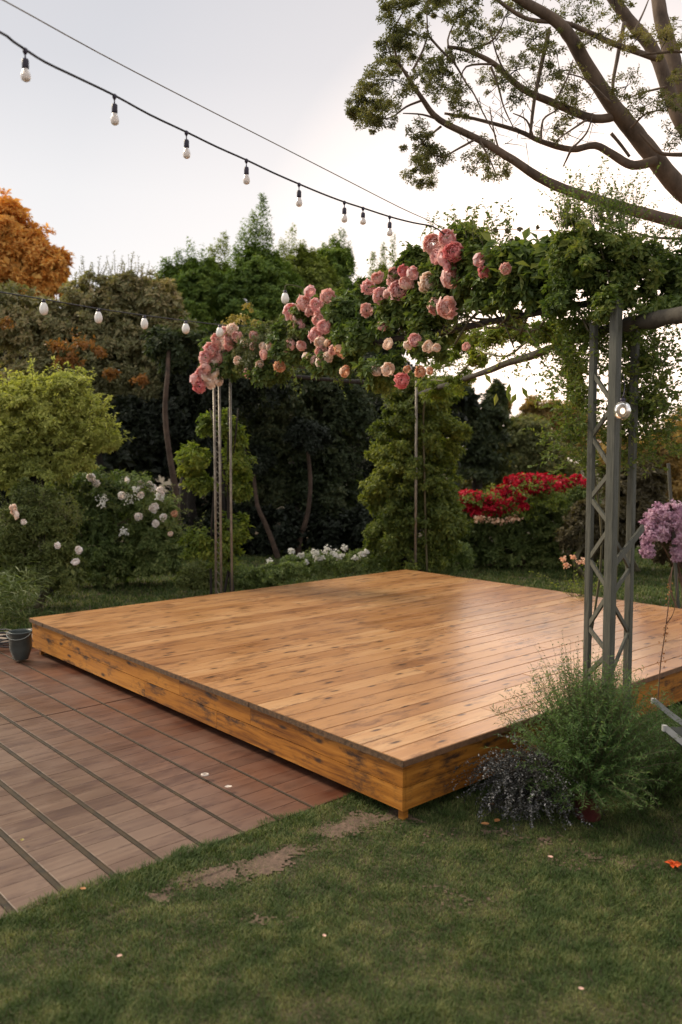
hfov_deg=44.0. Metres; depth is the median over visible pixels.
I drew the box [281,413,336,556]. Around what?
young tree
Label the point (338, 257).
evergreen tree
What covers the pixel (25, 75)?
string lights
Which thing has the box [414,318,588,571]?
climbing vine
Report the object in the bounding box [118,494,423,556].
undergrowth
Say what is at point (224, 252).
evergreen tree
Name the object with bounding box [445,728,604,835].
trailing plant
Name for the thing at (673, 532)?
garden stake
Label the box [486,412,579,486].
distant tree
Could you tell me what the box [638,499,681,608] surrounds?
purple flower bush
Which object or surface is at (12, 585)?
strappy plant
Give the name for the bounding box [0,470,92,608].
rose bush
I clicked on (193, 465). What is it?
climbing vine
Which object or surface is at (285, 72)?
sky
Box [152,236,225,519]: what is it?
evergreen tree
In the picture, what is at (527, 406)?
distant tree
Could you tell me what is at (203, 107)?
support wire
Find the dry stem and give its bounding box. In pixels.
[656,567,678,719]
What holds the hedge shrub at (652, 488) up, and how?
on the ground at (416, 951)
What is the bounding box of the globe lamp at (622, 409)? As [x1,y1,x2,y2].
[614,373,630,419]
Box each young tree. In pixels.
[224,441,280,558]
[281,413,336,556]
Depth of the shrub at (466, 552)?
11.57 m
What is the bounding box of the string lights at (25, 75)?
[0,31,444,235]
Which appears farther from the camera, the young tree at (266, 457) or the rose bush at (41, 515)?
the young tree at (266, 457)
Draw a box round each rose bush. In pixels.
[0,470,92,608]
[35,463,212,588]
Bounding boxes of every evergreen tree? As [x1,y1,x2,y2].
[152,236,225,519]
[195,231,253,524]
[209,192,304,524]
[265,223,344,511]
[315,227,360,433]
[366,232,401,332]
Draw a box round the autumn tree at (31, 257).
[0,188,76,511]
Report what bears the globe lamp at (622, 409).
attached to the pergola
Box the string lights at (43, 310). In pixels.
[0,291,252,336]
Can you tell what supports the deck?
on the ground at (416, 951)
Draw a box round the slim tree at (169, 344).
[139,324,208,569]
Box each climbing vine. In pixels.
[174,407,257,594]
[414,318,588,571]
[515,148,681,625]
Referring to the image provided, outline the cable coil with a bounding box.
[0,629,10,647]
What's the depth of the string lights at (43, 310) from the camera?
7.45 m
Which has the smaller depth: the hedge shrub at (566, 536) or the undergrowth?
the hedge shrub at (566, 536)
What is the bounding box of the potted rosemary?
[482,630,681,822]
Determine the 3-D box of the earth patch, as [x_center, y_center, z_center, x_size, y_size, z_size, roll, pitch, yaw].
[0.196,1.537,3.764,4.392,0.011,1.896,0,4,0]
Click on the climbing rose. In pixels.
(418, 296)
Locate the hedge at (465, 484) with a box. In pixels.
[444,443,681,502]
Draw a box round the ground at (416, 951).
[0,467,681,1023]
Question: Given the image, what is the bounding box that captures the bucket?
[6,629,31,660]
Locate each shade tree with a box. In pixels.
[104,328,292,532]
[222,363,384,520]
[326,342,429,516]
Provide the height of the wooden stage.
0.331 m
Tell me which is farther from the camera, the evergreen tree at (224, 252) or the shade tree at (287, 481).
the evergreen tree at (224, 252)
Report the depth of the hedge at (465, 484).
29.71 m
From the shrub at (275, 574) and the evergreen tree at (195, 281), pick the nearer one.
the shrub at (275, 574)
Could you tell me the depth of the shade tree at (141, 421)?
14.10 m
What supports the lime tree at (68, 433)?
on the ground at (416, 951)
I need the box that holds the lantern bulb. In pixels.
[281,284,302,303]
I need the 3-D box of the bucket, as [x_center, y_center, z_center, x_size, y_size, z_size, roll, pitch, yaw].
[-2.759,1.146,7.263,0.205,0.244,0.206,0,4,0]
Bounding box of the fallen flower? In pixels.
[665,859,680,867]
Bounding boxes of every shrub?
[173,558,238,592]
[234,560,310,589]
[266,544,379,579]
[362,540,476,574]
[551,498,604,579]
[569,452,681,572]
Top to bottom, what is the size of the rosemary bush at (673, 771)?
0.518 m
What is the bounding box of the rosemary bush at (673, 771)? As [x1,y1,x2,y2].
[562,686,681,813]
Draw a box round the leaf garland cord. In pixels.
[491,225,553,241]
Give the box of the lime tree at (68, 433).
[0,353,132,595]
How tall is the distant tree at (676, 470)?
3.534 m
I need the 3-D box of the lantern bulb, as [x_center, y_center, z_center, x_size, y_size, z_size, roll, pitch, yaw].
[-0.445,-1.988,7.724,0.224,0.182,0.069,-3,5,-34]
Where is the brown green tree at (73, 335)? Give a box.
[0,251,201,549]
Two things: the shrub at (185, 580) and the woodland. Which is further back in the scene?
the woodland
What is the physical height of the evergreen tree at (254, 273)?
7.850 m
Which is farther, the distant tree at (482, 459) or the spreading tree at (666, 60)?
the distant tree at (482, 459)
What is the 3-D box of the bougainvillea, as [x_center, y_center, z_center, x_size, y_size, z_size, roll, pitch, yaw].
[2.930,0.147,13.106,2.937,1.576,1.699,0,4,0]
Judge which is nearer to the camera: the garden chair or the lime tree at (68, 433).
the garden chair
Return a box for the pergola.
[213,300,681,716]
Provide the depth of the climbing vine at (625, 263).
4.66 m
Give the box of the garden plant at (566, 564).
[528,552,617,596]
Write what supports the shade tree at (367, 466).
on the ground at (416, 951)
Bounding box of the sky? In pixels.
[0,0,681,461]
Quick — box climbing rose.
[190,198,602,628]
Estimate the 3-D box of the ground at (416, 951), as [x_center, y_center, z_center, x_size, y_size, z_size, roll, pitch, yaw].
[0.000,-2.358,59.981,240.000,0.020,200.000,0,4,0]
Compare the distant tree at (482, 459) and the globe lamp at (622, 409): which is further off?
the distant tree at (482, 459)
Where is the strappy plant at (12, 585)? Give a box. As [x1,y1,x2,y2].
[0,561,58,625]
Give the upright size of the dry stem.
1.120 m
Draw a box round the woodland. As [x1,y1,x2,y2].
[0,310,481,521]
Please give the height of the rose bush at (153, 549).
1.734 m
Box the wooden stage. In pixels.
[29,569,681,820]
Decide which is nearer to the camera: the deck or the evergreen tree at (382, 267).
the deck
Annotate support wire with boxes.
[2,0,442,229]
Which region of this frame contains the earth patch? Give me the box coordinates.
[145,808,659,924]
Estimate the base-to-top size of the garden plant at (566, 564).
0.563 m
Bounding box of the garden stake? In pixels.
[666,463,679,607]
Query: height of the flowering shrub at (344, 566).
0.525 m
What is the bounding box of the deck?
[0,643,355,919]
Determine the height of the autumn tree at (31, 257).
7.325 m
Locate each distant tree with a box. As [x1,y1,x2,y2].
[446,378,517,492]
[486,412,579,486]
[507,392,605,461]
[597,407,681,501]
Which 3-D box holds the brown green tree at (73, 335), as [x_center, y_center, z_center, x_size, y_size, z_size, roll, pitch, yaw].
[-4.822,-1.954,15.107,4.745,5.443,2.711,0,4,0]
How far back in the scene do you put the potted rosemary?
4.04 m
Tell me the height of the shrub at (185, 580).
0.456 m
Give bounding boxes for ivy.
[357,370,474,572]
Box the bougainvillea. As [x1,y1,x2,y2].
[440,472,602,569]
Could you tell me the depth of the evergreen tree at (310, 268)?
20.47 m
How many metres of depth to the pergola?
4.70 m
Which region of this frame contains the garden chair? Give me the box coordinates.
[651,698,681,745]
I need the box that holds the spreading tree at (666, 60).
[344,0,681,239]
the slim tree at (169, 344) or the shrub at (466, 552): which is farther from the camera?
the slim tree at (169, 344)
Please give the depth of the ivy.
10.95 m

